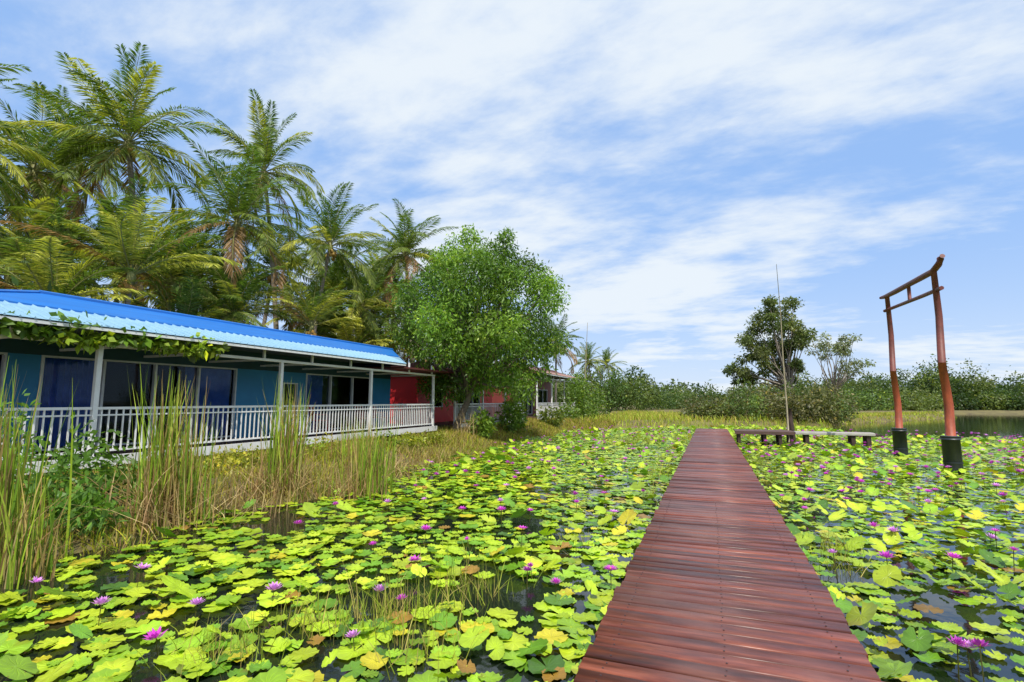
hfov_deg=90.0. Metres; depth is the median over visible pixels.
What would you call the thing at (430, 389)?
window frames
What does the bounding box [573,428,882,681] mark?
boardwalk
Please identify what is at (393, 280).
coconut palm
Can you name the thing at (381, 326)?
coconut palm
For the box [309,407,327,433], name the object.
veranda chair
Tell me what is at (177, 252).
coconut palm
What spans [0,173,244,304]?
coconut palm
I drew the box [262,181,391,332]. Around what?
coconut palm
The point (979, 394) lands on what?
distant mangrove trees
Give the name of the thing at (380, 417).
veranda chair
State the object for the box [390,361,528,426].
red bungalow
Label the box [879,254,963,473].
torii gate
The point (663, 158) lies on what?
sky
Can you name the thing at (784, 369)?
bamboo pole
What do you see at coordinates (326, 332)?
coconut palm
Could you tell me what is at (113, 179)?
coconut palm
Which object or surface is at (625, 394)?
distant trees
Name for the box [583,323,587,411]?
bamboo pole
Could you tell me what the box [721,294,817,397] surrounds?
eucalyptus tree
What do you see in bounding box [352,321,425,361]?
coconut palm
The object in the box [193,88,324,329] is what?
coconut palm
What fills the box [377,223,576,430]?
leafy shade tree
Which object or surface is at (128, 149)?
coconut palm
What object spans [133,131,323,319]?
coconut palm
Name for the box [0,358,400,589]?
cattail reeds
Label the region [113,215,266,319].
coconut palm
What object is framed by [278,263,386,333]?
coconut palm
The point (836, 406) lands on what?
mangrove shrubs
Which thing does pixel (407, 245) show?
coconut palm
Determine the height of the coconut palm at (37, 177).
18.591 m
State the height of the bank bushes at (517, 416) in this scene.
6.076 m
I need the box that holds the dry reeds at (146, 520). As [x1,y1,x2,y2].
[0,409,508,588]
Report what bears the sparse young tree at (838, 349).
on the ground at (77, 544)
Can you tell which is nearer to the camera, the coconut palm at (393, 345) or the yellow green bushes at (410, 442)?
the yellow green bushes at (410, 442)
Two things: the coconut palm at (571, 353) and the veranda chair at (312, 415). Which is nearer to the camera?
the veranda chair at (312, 415)
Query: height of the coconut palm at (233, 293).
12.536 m
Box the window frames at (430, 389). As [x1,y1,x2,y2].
[430,389,479,418]
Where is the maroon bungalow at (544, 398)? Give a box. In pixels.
[492,366,575,418]
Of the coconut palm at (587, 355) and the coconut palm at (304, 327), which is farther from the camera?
the coconut palm at (587, 355)
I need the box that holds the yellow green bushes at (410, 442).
[180,428,447,477]
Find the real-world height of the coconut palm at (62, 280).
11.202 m
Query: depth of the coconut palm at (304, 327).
33.14 m
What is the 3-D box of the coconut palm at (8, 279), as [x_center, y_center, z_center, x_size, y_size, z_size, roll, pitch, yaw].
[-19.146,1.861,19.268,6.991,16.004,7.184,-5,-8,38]
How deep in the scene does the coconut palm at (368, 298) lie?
29.75 m
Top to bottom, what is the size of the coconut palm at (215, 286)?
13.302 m
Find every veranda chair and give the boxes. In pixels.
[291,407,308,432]
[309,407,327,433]
[353,406,366,428]
[373,406,386,428]
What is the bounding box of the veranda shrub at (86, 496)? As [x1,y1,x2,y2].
[0,389,195,541]
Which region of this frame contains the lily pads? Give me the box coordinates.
[0,423,1023,681]
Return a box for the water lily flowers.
[30,425,1023,681]
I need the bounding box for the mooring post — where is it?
[786,408,795,439]
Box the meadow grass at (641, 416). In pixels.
[577,409,956,427]
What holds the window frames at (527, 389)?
in the maroon bungalow at (544, 398)
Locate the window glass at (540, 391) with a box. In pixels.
[519,389,545,413]
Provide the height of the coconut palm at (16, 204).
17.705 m
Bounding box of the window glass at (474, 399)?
[431,387,478,417]
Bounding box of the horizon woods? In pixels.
[557,373,1015,403]
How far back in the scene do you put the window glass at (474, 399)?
29.43 m
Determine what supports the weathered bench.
in the pond water
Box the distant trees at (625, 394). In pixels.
[549,365,957,411]
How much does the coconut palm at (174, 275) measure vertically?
15.935 m
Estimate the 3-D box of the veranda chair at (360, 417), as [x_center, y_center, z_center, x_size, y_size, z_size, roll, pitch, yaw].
[-5.585,2.858,19.088,0.534,0.899,0.471,-5,-9,38]
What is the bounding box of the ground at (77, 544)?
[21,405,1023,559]
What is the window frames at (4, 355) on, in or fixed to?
in the blue bungalow at (342, 378)
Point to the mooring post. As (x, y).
(791, 423)
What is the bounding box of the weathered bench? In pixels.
[794,431,881,447]
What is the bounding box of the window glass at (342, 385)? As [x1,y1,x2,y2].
[0,356,368,427]
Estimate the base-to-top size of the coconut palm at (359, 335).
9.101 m
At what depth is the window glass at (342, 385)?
19.66 m
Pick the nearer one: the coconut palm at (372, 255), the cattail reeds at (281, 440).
the cattail reeds at (281, 440)
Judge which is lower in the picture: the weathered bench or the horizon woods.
the weathered bench
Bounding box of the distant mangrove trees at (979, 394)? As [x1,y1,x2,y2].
[761,354,1023,410]
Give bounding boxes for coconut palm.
[0,41,221,306]
[0,63,57,239]
[0,80,125,283]
[0,82,157,236]
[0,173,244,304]
[0,181,100,295]
[0,181,124,300]
[0,182,50,279]
[0,214,157,302]
[18,187,118,300]
[30,194,201,306]
[66,217,255,318]
[109,218,220,316]
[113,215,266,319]
[118,268,241,318]
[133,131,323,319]
[154,248,303,327]
[166,253,295,327]
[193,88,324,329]
[212,213,323,325]
[255,270,364,335]
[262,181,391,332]
[264,279,355,334]
[273,288,379,339]
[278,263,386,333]
[283,237,395,333]
[304,259,423,349]
[305,303,397,345]
[345,245,419,330]
[351,302,416,362]
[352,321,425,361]
[358,199,457,362]
[361,235,435,350]
[375,315,433,362]
[535,314,583,401]
[569,340,606,404]
[593,347,627,408]
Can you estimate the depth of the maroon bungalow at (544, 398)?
39.73 m
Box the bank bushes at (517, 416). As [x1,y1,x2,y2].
[465,360,614,439]
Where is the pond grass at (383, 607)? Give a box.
[127,415,1016,681]
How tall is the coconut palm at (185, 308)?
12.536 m
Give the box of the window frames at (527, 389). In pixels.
[527,389,547,413]
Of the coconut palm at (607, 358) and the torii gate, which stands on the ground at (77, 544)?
the coconut palm at (607, 358)
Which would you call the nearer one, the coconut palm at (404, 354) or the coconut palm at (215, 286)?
the coconut palm at (215, 286)
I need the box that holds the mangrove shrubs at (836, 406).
[677,374,862,424]
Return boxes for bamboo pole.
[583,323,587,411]
[776,264,789,444]
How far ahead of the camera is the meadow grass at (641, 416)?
38.25 m
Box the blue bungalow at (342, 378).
[0,289,453,474]
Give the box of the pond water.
[0,414,1023,681]
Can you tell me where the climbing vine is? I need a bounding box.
[0,310,230,363]
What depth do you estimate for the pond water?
5.26 m
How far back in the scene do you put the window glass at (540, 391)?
41.83 m
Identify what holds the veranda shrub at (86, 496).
on the ground at (77, 544)
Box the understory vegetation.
[11,260,553,396]
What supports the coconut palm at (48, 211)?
on the ground at (77, 544)
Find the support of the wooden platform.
in the pond water
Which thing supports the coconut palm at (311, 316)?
on the ground at (77, 544)
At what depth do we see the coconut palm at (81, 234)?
28.26 m
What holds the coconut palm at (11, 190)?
on the ground at (77, 544)
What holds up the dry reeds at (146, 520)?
on the ground at (77, 544)
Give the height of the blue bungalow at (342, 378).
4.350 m
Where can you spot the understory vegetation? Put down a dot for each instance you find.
(15, 281)
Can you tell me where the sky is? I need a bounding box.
[0,0,1023,395]
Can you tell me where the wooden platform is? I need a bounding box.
[734,429,794,446]
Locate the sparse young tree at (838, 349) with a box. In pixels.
[804,331,875,394]
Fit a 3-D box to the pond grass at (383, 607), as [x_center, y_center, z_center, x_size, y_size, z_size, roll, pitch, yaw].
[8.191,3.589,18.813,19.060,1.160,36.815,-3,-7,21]
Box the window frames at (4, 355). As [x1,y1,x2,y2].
[0,352,372,451]
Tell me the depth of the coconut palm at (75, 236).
25.99 m
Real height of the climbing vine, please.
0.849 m
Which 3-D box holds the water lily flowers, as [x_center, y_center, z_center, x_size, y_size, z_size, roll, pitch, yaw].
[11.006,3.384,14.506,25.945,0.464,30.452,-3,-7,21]
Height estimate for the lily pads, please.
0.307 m
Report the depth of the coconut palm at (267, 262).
33.49 m
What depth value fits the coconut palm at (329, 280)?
32.37 m

